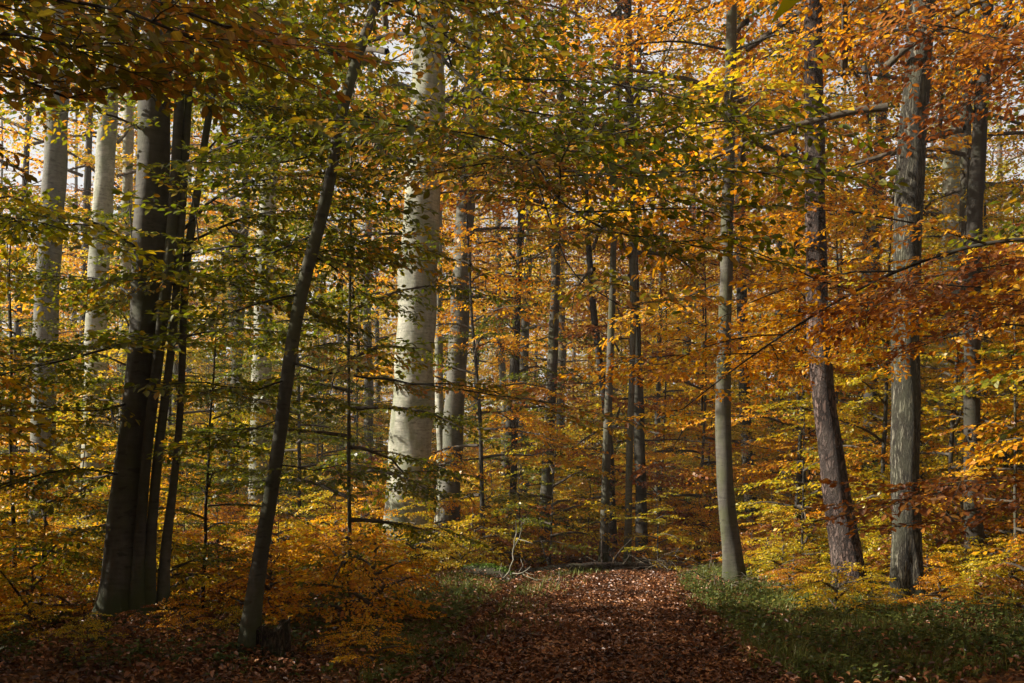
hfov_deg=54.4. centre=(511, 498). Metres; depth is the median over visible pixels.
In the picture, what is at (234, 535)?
beech seedling shrub
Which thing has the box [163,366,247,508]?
understory beech tree
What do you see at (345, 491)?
beech sapling
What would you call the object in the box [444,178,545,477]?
canopy beech tree
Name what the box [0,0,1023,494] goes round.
sky
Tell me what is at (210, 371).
understory beech tree
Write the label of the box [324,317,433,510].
understory beech tree
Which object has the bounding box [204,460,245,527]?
beech sapling
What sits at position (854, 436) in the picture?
understory beech tree
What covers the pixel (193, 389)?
understory beech tree
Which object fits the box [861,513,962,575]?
beech seedling shrub
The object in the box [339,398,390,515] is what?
understory beech tree
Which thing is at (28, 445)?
understory beech tree
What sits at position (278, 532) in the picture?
beech sapling
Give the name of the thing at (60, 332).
understory beech tree
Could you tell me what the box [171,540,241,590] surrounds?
beech seedling shrub
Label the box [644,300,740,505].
understory beech tree
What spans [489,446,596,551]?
beech sapling
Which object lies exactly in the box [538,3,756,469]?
canopy beech tree
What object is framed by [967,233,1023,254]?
understory beech tree
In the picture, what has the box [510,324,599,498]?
understory beech tree
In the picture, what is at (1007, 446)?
understory beech tree
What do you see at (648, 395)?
understory beech tree
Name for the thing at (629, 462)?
slender tree
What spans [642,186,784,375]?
canopy beech tree
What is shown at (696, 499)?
beech sapling
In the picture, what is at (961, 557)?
woodland shrub
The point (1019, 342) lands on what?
understory beech tree
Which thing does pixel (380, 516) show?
beech sapling
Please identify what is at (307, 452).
understory beech tree
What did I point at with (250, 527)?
beech seedling shrub
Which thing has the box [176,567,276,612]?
beech seedling shrub
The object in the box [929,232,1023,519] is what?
understory beech tree
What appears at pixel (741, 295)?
slender tree
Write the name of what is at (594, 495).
beech sapling
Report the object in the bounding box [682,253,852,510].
understory beech tree
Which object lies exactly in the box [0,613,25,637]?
woodland shrub
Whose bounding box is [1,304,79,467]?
understory beech tree
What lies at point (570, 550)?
beech seedling shrub
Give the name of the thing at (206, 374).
understory beech tree
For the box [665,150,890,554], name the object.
understory beech tree
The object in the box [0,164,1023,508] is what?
wood
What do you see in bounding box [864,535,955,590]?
woodland shrub
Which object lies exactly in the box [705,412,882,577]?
beech sapling
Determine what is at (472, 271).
canopy beech tree
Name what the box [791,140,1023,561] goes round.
understory beech tree
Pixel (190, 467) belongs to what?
understory beech tree
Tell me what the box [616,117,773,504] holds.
canopy beech tree
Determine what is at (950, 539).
beech seedling shrub
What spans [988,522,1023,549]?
beech seedling shrub
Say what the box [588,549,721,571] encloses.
brush pile
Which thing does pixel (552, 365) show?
slender tree
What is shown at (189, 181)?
canopy beech tree
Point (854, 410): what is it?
understory beech tree
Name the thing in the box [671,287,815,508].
understory beech tree
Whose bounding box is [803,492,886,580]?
beech sapling
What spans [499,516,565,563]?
beech seedling shrub
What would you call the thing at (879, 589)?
woodland shrub
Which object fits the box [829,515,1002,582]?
beech seedling shrub
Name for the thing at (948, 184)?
beech tree
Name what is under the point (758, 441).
understory beech tree
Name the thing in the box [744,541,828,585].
woodland shrub
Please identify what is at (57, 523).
beech seedling shrub
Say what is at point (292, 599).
beech seedling shrub
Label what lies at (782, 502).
beech sapling
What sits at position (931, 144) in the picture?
canopy beech tree
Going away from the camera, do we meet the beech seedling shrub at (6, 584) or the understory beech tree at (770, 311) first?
the beech seedling shrub at (6, 584)
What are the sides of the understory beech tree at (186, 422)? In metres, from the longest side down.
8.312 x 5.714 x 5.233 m
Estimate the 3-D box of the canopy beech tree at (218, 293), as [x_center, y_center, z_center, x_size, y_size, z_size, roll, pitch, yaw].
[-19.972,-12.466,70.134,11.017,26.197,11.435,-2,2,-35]
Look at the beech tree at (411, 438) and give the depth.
21.66 m
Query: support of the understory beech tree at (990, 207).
on the ground at (43, 671)
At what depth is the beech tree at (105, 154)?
25.79 m
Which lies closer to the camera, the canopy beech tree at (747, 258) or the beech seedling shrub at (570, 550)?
the beech seedling shrub at (570, 550)
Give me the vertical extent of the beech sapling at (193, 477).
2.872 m
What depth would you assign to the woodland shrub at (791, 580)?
16.26 m
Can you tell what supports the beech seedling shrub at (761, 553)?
on the ground at (43, 671)
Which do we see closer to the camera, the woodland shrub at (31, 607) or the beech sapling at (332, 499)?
the woodland shrub at (31, 607)
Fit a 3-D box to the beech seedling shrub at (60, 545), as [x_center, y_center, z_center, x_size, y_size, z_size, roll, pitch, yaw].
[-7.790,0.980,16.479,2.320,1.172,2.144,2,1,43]
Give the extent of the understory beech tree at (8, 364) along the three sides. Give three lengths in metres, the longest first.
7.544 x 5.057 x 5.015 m
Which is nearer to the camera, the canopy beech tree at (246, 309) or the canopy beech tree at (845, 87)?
the canopy beech tree at (845, 87)
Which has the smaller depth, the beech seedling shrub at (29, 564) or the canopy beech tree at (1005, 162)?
the beech seedling shrub at (29, 564)
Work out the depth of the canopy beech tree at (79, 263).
69.79 m
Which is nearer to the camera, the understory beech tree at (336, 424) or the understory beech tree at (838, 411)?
the understory beech tree at (336, 424)
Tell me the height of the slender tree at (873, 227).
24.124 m
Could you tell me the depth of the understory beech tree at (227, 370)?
49.36 m
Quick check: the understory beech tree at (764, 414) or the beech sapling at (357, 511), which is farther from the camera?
the understory beech tree at (764, 414)
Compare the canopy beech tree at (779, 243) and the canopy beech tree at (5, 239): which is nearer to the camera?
the canopy beech tree at (779, 243)
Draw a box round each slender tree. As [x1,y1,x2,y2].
[329,0,609,527]
[351,0,778,559]
[371,0,783,561]
[431,44,625,531]
[440,0,862,563]
[455,0,835,561]
[484,2,747,561]
[558,122,740,534]
[599,2,937,547]
[640,0,987,527]
[687,0,1023,520]
[720,0,1023,552]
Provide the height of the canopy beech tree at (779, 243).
26.368 m
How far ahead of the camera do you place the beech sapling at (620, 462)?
28.97 m
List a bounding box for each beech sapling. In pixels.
[0,406,183,578]
[0,429,103,565]
[0,434,24,509]
[0,440,107,619]
[0,490,86,592]
[31,456,226,612]
[60,434,115,524]
[62,434,193,530]
[72,489,105,528]
[75,436,222,527]
[80,484,110,560]
[149,450,235,544]
[159,474,190,500]
[179,478,256,571]
[180,459,218,509]
[192,473,254,533]
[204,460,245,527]
[207,489,325,599]
[238,464,351,542]
[245,438,345,522]
[275,474,379,568]
[292,459,366,531]
[313,451,382,525]
[319,470,384,541]
[319,474,377,514]
[324,481,364,527]
[327,439,386,517]
[329,481,422,577]
[355,479,386,518]
[357,480,385,518]
[358,486,446,563]
[359,454,467,510]
[377,491,464,574]
[428,440,490,525]
[428,467,488,561]
[429,478,486,533]
[432,447,535,549]
[459,460,598,568]
[460,454,530,530]
[460,478,488,538]
[464,457,534,511]
[474,438,599,545]
[476,408,631,568]
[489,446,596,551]
[497,447,575,519]
[528,466,592,530]
[532,463,634,562]
[552,472,622,550]
[553,452,632,544]
[555,470,600,548]
[558,480,595,541]
[568,485,632,558]
[578,454,671,555]
[584,485,671,554]
[617,467,667,547]
[617,498,671,541]
[620,492,696,570]
[632,452,693,534]
[634,490,704,562]
[652,477,741,561]
[662,464,762,559]
[664,458,743,525]
[664,477,744,548]
[668,484,743,564]
[670,491,716,549]
[697,472,743,520]
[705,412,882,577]
[738,493,807,570]
[758,487,806,533]
[759,488,811,535]
[763,475,821,526]
[801,455,890,530]
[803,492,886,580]
[860,472,951,583]
[876,454,1022,577]
[988,490,1018,550]
[988,499,1020,558]
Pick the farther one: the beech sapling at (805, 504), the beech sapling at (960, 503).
the beech sapling at (805, 504)
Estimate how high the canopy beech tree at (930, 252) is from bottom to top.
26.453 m
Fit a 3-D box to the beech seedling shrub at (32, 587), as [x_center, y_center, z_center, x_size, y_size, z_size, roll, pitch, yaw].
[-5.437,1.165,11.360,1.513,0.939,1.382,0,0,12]
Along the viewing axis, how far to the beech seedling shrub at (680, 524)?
24.38 m
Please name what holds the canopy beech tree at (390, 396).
on the ground at (43, 671)
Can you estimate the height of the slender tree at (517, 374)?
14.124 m
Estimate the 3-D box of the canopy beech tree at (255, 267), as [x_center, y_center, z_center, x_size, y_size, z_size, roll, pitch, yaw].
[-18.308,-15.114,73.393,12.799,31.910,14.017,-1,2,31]
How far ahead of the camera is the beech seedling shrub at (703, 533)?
24.95 m
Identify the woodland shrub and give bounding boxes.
[0,593,79,640]
[0,603,23,618]
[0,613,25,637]
[0,618,17,638]
[42,611,131,659]
[105,604,192,645]
[127,597,215,642]
[196,601,277,637]
[303,620,384,663]
[326,614,427,677]
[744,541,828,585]
[746,564,828,598]
[785,555,905,614]
[791,557,830,587]
[811,550,885,585]
[821,551,889,587]
[826,571,910,612]
[862,553,974,601]
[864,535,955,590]
[882,539,956,572]
[893,566,985,612]
[924,541,1004,588]
[929,564,1023,614]
[945,549,1023,600]
[958,537,1023,589]
[961,543,1023,612]
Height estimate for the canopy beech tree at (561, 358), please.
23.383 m
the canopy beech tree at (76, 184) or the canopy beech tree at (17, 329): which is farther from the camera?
the canopy beech tree at (76, 184)
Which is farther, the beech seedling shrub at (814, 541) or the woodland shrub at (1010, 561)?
the beech seedling shrub at (814, 541)
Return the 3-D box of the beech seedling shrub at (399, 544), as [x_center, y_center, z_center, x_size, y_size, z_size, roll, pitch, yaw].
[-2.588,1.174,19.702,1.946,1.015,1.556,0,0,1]
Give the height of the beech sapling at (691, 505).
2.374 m
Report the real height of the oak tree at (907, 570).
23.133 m
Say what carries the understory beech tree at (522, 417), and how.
on the ground at (43, 671)
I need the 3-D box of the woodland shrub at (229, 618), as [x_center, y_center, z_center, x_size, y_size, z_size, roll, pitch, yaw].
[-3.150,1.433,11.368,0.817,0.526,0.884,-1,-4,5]
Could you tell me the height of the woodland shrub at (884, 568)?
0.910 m
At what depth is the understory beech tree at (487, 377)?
67.37 m
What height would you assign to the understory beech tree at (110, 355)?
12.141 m
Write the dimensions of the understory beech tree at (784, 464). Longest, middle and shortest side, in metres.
10.518 x 7.121 x 6.522 m
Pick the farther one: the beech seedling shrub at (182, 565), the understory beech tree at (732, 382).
the understory beech tree at (732, 382)
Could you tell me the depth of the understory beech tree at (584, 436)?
60.49 m
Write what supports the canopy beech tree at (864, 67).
on the ground at (43, 671)
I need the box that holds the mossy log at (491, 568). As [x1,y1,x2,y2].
[459,562,516,580]
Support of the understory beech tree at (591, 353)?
on the ground at (43, 671)
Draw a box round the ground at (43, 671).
[0,502,1023,682]
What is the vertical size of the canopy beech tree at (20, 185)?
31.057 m
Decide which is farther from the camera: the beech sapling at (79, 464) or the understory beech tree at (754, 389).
the understory beech tree at (754, 389)
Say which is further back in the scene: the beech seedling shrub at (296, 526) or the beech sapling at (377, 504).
the beech sapling at (377, 504)
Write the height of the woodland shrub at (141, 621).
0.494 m
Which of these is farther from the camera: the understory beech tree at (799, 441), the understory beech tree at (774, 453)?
the understory beech tree at (774, 453)
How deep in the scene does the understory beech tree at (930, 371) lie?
27.71 m
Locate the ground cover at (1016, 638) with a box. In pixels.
[677,561,1023,682]
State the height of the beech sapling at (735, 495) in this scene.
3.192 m
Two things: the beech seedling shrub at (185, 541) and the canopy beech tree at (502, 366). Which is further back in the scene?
the canopy beech tree at (502, 366)
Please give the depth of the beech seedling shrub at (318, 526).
17.84 m
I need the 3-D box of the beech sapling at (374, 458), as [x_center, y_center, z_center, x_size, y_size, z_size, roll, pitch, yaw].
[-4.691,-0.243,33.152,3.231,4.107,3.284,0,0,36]
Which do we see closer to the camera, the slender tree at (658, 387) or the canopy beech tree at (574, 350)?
the slender tree at (658, 387)
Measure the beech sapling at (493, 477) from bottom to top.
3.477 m
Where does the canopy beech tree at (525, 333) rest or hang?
on the ground at (43, 671)
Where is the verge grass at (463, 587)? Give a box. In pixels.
[296,563,611,682]
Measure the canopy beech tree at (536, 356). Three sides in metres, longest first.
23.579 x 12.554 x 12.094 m
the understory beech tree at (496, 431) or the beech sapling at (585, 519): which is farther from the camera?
the understory beech tree at (496, 431)
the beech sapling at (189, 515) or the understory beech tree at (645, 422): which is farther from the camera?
the understory beech tree at (645, 422)
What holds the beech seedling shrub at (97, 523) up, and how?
on the ground at (43, 671)
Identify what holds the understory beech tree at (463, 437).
on the ground at (43, 671)
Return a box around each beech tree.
[0,0,285,426]
[0,0,299,525]
[0,0,492,631]
[0,0,582,183]
[0,1,194,502]
[0,1,253,518]
[0,7,253,287]
[0,89,93,267]
[0,121,118,451]
[0,167,70,341]
[0,177,165,591]
[0,189,269,590]
[0,216,181,618]
[0,218,84,568]
[0,233,162,523]
[0,245,79,505]
[0,285,113,520]
[0,294,72,449]
[0,305,72,506]
[0,324,85,619]
[0,335,55,455]
[1,108,119,344]
[1,185,67,341]
[1,204,174,518]
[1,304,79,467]
[1,363,69,510]
[5,226,226,522]
[6,129,166,376]
[11,0,655,571]
[15,298,212,529]
[18,299,118,449]
[23,223,111,369]
[26,182,314,535]
[27,2,307,475]
[32,0,474,518]
[57,333,184,501]
[59,101,227,340]
[68,1,376,532]
[69,0,346,526]
[70,400,222,508]
[72,110,285,441]
[88,304,319,625]
[90,15,360,519]
[106,308,222,505]
[115,286,247,510]
[154,70,510,621]
[158,347,224,510]
[163,289,274,508]
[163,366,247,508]
[181,202,391,536]
[182,303,303,516]
[184,349,221,493]
[185,335,243,469]
[186,169,284,453]
[192,142,277,407]
[193,347,342,519]
[196,144,344,372]
[198,203,281,382]
[199,350,314,507]
[203,402,280,514]
[206,349,314,494]
[215,161,390,410]
[217,321,379,487]
[220,91,397,509]
[223,14,501,505]
[229,276,391,530]
[230,3,483,480]
[236,300,390,518]
[238,263,355,504]
[242,345,345,521]
[282,329,387,510]
[283,0,672,557]
[283,65,452,465]
[285,3,619,549]
[287,272,431,509]
[290,313,393,524]
[306,321,390,478]
[306,377,383,487]
[310,188,396,425]
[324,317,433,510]
[332,381,388,501]
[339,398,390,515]
[346,193,486,402]
[350,283,486,419]
[352,348,394,483]
[353,158,622,555]
[357,67,545,364]
[358,0,690,530]
[373,411,485,516]
[374,367,472,520]
[377,316,497,494]
[380,67,571,479]
[402,3,625,463]
[431,391,489,502]
[432,343,541,499]
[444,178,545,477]
[444,199,654,508]
[460,340,569,506]
[461,341,580,530]
[462,401,485,464]
[463,366,535,488]
[464,337,535,483]
[467,37,682,520]
[468,197,602,483]
[468,415,500,487]
[473,318,566,509]
[493,0,1023,584]
[502,74,669,452]
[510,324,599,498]
[528,304,677,487]
[528,388,572,499]
[530,166,696,448]
[530,185,662,489]
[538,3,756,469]
[553,340,669,530]
[554,370,633,523]
[555,380,623,509]
[556,257,695,503]
[558,0,1023,551]
[562,1,848,500]
[562,255,768,549]
[565,308,626,488]
[565,348,621,493]
[569,345,627,488]
[572,343,694,524]
[573,201,818,564]
[575,273,738,505]
[578,200,693,435]
[598,264,807,532]
[601,4,944,518]
[612,338,695,474]
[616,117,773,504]
[623,167,771,399]
[640,6,863,519]
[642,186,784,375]
[644,180,758,386]
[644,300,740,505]
[645,308,740,508]
[645,339,793,538]
[645,393,694,503]
[664,0,1020,524]
[664,0,1023,512]
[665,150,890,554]
[668,73,846,361]
[669,364,742,502]
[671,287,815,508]
[674,342,795,506]
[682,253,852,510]
[689,304,775,499]
[691,135,990,561]
[691,423,765,521]
[706,367,795,522]
[731,290,859,528]
[731,338,795,503]
[731,360,786,515]
[732,1,996,477]
[732,366,850,523]
[733,320,869,528]
[734,241,938,536]
[736,157,892,519]
[736,304,806,513]
[742,182,1023,569]
[753,293,814,500]
[758,132,891,389]
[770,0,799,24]
[783,318,927,535]
[786,344,888,509]
[791,122,1023,553]
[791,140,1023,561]
[792,336,928,518]
[827,124,930,411]
[833,65,1017,331]
[838,203,1020,504]
[842,301,1019,535]
[845,205,1023,523]
[848,217,1023,528]
[851,6,1023,300]
[853,159,1023,366]
[858,203,1023,537]
[869,207,1023,575]
[878,295,994,466]
[879,106,1021,328]
[880,300,935,460]
[882,123,1022,354]
[883,1,1023,262]
[884,3,1023,417]
[922,261,1023,557]
[926,292,1023,579]
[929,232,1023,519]
[941,200,1023,561]
[945,95,1023,631]
[953,330,1023,476]
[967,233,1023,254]
[988,126,1023,339]
[990,347,1023,519]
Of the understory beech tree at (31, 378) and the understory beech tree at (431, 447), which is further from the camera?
the understory beech tree at (431, 447)
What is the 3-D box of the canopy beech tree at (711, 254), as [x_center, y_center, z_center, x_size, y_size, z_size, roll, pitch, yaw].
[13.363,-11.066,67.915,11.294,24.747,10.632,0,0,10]
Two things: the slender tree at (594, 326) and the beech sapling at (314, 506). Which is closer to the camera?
the beech sapling at (314, 506)
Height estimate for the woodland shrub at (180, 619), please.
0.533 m
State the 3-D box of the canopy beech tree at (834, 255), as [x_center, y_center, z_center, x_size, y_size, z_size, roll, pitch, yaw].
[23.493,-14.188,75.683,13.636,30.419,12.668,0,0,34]
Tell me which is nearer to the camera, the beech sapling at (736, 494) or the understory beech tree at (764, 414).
the beech sapling at (736, 494)
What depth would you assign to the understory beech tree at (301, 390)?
53.55 m
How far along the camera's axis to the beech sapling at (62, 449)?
17.15 m
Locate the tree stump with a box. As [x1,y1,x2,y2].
[254,615,301,672]
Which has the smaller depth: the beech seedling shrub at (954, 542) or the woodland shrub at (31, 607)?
the woodland shrub at (31, 607)
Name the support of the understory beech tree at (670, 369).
on the ground at (43, 671)
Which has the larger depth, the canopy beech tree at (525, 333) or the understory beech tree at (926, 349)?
the understory beech tree at (926, 349)
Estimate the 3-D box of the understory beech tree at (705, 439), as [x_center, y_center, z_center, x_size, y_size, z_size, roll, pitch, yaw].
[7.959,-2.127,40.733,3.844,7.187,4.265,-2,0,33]
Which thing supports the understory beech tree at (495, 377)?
on the ground at (43, 671)
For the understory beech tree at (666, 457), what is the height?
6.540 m
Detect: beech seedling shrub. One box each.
[0,524,91,619]
[0,529,103,587]
[0,560,93,636]
[0,568,47,621]
[1,511,92,565]
[3,513,96,573]
[4,543,101,593]
[44,525,216,612]
[56,513,101,527]
[60,524,200,596]
[70,537,245,617]
[72,522,101,568]
[156,537,299,616]
[156,538,222,600]
[171,533,359,624]
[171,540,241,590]
[173,513,227,557]
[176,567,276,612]
[177,512,228,542]
[188,528,230,568]
[188,555,250,602]
[189,535,308,603]
[190,518,245,545]
[196,524,300,587]
[203,499,260,545]
[207,510,378,585]
[214,529,254,558]
[229,513,290,533]
[229,549,309,597]
[230,515,316,572]
[240,566,331,617]
[265,527,441,624]
[266,532,448,629]
[274,565,339,608]
[281,513,363,573]
[288,509,436,598]
[290,522,409,594]
[310,515,382,556]
[352,535,429,578]
[379,538,446,572]
[411,535,502,573]
[416,508,539,571]
[427,512,546,570]
[454,539,510,567]
[460,515,560,558]
[465,505,547,555]
[466,517,554,564]
[477,523,569,568]
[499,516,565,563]
[538,522,636,566]
[632,512,719,564]
[658,512,766,564]
[667,515,754,558]
[672,511,759,558]
[702,531,785,570]
[716,536,815,578]
[739,520,766,549]
[741,518,824,555]
[742,515,828,567]
[747,521,828,573]
[760,555,829,592]
[774,524,829,562]
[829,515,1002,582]
[859,512,981,590]
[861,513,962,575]
[875,523,1005,590]
[951,532,1010,552]
[988,518,1023,553]
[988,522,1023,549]
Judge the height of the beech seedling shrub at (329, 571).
1.387 m
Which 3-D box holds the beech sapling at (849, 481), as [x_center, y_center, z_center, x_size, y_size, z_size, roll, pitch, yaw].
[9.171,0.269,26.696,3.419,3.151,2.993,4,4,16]
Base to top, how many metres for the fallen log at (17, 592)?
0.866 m
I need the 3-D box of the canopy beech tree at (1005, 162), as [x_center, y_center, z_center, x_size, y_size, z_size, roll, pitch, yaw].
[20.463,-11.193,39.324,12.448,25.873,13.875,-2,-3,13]
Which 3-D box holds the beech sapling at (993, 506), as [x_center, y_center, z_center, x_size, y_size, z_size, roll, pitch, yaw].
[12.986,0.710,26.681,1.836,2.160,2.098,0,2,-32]
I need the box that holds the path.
[429,563,767,682]
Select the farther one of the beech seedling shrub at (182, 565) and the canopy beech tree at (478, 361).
the canopy beech tree at (478, 361)
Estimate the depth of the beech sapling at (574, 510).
34.59 m
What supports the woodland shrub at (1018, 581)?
on the ground at (43, 671)
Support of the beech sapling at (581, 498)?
on the ground at (43, 671)
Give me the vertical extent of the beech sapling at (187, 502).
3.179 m
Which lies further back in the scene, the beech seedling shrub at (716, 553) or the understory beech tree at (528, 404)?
the understory beech tree at (528, 404)
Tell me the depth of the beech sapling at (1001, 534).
23.00 m
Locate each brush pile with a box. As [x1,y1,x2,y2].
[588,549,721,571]
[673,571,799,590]
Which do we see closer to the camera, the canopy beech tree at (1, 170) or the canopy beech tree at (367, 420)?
the canopy beech tree at (367, 420)
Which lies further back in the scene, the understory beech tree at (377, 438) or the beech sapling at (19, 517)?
the understory beech tree at (377, 438)
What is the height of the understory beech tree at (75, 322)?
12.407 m
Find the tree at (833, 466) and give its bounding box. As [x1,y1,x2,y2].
[531,0,1003,600]
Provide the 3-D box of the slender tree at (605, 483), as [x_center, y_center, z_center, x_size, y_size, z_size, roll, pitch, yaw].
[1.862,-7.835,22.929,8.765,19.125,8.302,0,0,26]
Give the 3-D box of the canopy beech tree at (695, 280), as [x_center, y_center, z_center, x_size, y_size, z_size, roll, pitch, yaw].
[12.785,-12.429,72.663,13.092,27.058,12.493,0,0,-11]
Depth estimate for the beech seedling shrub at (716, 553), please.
20.32 m
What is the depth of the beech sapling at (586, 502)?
22.60 m
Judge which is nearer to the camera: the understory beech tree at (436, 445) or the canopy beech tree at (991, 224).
the understory beech tree at (436, 445)
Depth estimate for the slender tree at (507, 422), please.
31.08 m
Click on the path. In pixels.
(602, 630)
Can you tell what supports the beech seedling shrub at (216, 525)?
on the ground at (43, 671)
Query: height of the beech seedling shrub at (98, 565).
1.466 m
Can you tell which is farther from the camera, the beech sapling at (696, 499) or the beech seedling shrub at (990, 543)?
the beech sapling at (696, 499)
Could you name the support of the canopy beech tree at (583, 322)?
on the ground at (43, 671)
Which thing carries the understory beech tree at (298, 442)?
on the ground at (43, 671)
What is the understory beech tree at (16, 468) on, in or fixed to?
on the ground at (43, 671)
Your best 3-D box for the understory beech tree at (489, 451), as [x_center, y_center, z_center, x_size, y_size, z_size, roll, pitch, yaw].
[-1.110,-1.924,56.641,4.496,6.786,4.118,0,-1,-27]
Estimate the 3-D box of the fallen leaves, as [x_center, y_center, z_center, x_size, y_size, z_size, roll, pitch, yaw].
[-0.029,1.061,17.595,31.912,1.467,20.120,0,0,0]
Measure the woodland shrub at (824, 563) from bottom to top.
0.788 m
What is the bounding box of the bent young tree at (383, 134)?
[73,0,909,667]
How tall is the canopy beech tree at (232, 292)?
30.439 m
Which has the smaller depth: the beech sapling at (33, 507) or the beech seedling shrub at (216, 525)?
the beech sapling at (33, 507)
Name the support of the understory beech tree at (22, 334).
on the ground at (43, 671)
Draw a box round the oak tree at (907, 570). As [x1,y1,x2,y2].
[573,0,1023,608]
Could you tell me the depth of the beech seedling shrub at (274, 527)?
17.49 m
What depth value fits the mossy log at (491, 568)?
19.17 m
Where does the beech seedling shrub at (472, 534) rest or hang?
on the ground at (43, 671)
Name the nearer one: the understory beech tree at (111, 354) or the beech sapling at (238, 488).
the understory beech tree at (111, 354)
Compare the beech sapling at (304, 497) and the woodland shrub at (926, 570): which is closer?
the woodland shrub at (926, 570)
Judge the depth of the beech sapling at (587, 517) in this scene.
25.91 m
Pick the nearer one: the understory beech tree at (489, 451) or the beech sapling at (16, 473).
the beech sapling at (16, 473)
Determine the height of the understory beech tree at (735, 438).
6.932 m
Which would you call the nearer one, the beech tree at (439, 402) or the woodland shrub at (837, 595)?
the woodland shrub at (837, 595)
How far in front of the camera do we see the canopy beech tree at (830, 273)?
60.74 m
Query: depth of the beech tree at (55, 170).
22.79 m
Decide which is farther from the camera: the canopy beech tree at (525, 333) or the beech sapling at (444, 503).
the canopy beech tree at (525, 333)
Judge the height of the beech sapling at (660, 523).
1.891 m
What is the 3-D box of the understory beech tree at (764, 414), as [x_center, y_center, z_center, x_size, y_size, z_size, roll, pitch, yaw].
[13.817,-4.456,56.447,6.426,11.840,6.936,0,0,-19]
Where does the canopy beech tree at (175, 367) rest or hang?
on the ground at (43, 671)
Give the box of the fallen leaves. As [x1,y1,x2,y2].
[0,518,1023,682]
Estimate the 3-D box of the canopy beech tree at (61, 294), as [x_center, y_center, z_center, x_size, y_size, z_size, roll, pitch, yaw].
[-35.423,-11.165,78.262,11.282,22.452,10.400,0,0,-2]
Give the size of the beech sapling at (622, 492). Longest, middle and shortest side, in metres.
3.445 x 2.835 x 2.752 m
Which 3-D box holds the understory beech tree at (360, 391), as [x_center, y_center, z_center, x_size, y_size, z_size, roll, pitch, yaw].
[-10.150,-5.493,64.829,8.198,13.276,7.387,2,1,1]
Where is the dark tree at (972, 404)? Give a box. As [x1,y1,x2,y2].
[683,0,1023,576]
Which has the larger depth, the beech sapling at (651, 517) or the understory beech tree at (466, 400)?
the understory beech tree at (466, 400)
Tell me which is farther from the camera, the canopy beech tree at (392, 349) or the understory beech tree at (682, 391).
the canopy beech tree at (392, 349)
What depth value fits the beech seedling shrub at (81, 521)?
24.08 m
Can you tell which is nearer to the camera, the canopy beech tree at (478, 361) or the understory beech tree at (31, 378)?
the understory beech tree at (31, 378)
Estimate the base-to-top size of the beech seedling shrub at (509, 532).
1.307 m
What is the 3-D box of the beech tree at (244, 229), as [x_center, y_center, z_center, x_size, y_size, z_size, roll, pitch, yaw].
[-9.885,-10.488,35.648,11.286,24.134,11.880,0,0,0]
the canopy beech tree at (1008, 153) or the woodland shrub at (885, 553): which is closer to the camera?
the woodland shrub at (885, 553)
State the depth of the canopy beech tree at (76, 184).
69.98 m
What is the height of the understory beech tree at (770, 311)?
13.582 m
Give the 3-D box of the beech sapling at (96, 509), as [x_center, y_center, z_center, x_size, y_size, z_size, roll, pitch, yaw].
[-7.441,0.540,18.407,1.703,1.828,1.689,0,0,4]
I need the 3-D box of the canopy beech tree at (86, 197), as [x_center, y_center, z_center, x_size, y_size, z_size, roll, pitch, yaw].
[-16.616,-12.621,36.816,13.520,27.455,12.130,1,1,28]
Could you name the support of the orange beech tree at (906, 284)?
on the ground at (43, 671)
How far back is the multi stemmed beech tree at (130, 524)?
11.03 m
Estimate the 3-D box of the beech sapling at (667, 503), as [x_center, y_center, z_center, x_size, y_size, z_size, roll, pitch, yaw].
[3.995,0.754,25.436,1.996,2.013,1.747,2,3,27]
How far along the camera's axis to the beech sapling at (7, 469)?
29.56 m
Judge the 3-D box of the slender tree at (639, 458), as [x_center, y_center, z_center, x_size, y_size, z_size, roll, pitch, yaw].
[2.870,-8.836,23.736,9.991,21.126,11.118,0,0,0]
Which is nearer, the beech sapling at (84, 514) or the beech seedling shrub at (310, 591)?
the beech seedling shrub at (310, 591)
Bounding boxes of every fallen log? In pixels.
[0,570,86,637]
[515,525,655,575]
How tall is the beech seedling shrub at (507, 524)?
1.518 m
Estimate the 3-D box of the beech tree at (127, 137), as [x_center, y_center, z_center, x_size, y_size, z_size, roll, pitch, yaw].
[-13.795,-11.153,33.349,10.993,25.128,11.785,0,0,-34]
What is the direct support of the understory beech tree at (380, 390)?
on the ground at (43, 671)
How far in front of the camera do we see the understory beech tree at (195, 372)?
63.74 m
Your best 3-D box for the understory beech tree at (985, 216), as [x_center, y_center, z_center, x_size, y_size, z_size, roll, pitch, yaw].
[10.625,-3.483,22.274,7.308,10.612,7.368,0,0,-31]
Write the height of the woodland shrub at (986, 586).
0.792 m
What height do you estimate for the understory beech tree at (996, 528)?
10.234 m
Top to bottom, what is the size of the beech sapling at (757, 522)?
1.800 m
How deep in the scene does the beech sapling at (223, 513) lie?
19.77 m
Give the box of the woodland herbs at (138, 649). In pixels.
[0,574,477,682]
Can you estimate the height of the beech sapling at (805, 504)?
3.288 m
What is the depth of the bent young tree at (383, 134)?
7.61 m
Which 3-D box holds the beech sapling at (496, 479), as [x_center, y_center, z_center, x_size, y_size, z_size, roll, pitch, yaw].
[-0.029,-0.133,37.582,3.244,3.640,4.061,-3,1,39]
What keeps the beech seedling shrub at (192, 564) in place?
on the ground at (43, 671)

